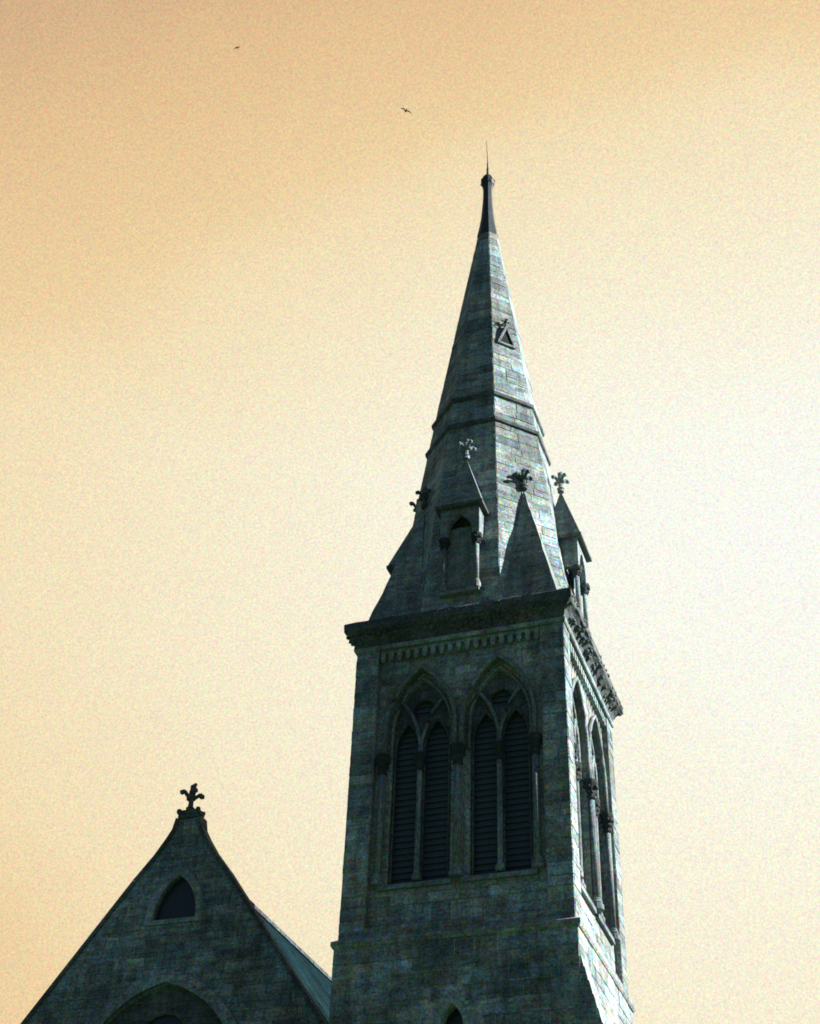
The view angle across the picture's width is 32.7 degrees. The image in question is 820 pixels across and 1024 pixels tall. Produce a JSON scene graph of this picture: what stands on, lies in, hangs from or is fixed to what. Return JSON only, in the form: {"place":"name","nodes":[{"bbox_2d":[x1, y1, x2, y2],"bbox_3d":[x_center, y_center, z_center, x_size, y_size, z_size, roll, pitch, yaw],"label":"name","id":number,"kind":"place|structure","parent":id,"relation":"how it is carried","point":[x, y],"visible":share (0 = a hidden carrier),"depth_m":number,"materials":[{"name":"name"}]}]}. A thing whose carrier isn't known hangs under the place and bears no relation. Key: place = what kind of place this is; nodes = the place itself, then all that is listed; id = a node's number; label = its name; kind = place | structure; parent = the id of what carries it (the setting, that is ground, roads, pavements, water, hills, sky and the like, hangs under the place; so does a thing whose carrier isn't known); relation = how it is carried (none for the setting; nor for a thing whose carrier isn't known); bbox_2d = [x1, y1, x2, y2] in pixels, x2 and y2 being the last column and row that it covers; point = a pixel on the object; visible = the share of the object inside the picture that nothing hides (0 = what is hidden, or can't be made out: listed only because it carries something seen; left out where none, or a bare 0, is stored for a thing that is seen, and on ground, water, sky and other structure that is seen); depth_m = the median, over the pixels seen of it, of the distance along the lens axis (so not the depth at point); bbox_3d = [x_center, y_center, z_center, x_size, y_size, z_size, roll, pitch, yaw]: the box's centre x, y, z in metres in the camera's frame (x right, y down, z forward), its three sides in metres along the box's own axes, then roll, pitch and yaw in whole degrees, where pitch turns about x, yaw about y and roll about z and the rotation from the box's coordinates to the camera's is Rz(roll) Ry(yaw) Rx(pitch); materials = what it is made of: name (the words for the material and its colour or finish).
{"place":"outdoors","nodes":[
{"label":"outdoors","id":0,"kind":"place"},
{"bbox_2d":[0,0,819,1023],"label":"sky","id":1,"kind":"structure","parent":0,"point":[233,282],"materials":[{"name":"beige"}]},
{"label":"ground","id":2,"kind":"structure","parent":0,"visible":0},
{"bbox_2d":[20,783,331,1023],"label":"church nave","id":3,"kind":"structure","parent":2,"relation":"on","point":[186,930],"depth_m":42.30,"materials":[{"name":"stone"}]},
{"bbox_2d":[90,969,236,1023],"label":"great window","id":4,"kind":"structure","parent":3,"relation":"in","point":[167,1004],"depth_m":41.38,"materials":[{"name":"stone"}]},
{"bbox_2d":[144,866,203,926],"bbox_3d":[-7.204,11.918,43.398,1.960,1.860,0.230,-11,-40,16],"label":"gable window","id":5,"kind":"structure","parent":3,"relation":"in","point":[184,902],"depth_m":43.33,"materials":[{"name":"stone"}]},
{"bbox_2d":[329,141,635,1023],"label":"church tower","id":6,"kind":"structure","parent":2,"relation":"on","point":[481,873],"depth_m":43.74,"materials":[{"name":"stone"}]},
{"bbox_2d":[371,665,456,891],"bbox_3d":[0.260,8.089,43.205,2.622,7.605,0.881,-11,-40,16],"label":"belfry window","id":7,"kind":"structure","parent":6,"relation":"in","point":[426,726],"depth_m":43.18,"materials":[{"name":"stone"}]},
{"bbox_2d":[434,995,468,1023],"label":"lancet window","id":8,"kind":"structure","parent":6,"relation":"in","point":[458,1016],"depth_m":37.92,"materials":[{"name":"stone"}]},
{"bbox_2d":[459,653,544,882],"bbox_3d":[2.817,7.613,42.464,2.647,7.605,0.878,-11,-40,16],"label":"belfry window","id":9,"kind":"structure","parent":6,"relation":"in","point":[503,738],"depth_m":42.39,"materials":[{"name":"stone"}]},
{"bbox_2d":[572,677,596,913],"bbox_3d":[5.209,8.336,43.253,0.568,7.605,2.633,-10,-40,16],"label":"belfry window","id":10,"kind":"structure","parent":6,"relation":"in","point":[578,766],"depth_m":43.86,"materials":[{"name":"stone"}]},
{"bbox_2d":[588,715,619,944],"bbox_3d":[6.045,9.964,45.272,0.587,7.605,2.650,-13,-41,19],"label":"belfry window","id":11,"kind":"structure","parent":6,"relation":"in","point":[613,936],"depth_m":45.52,"materials":[{"name":"stone"}]}
]}

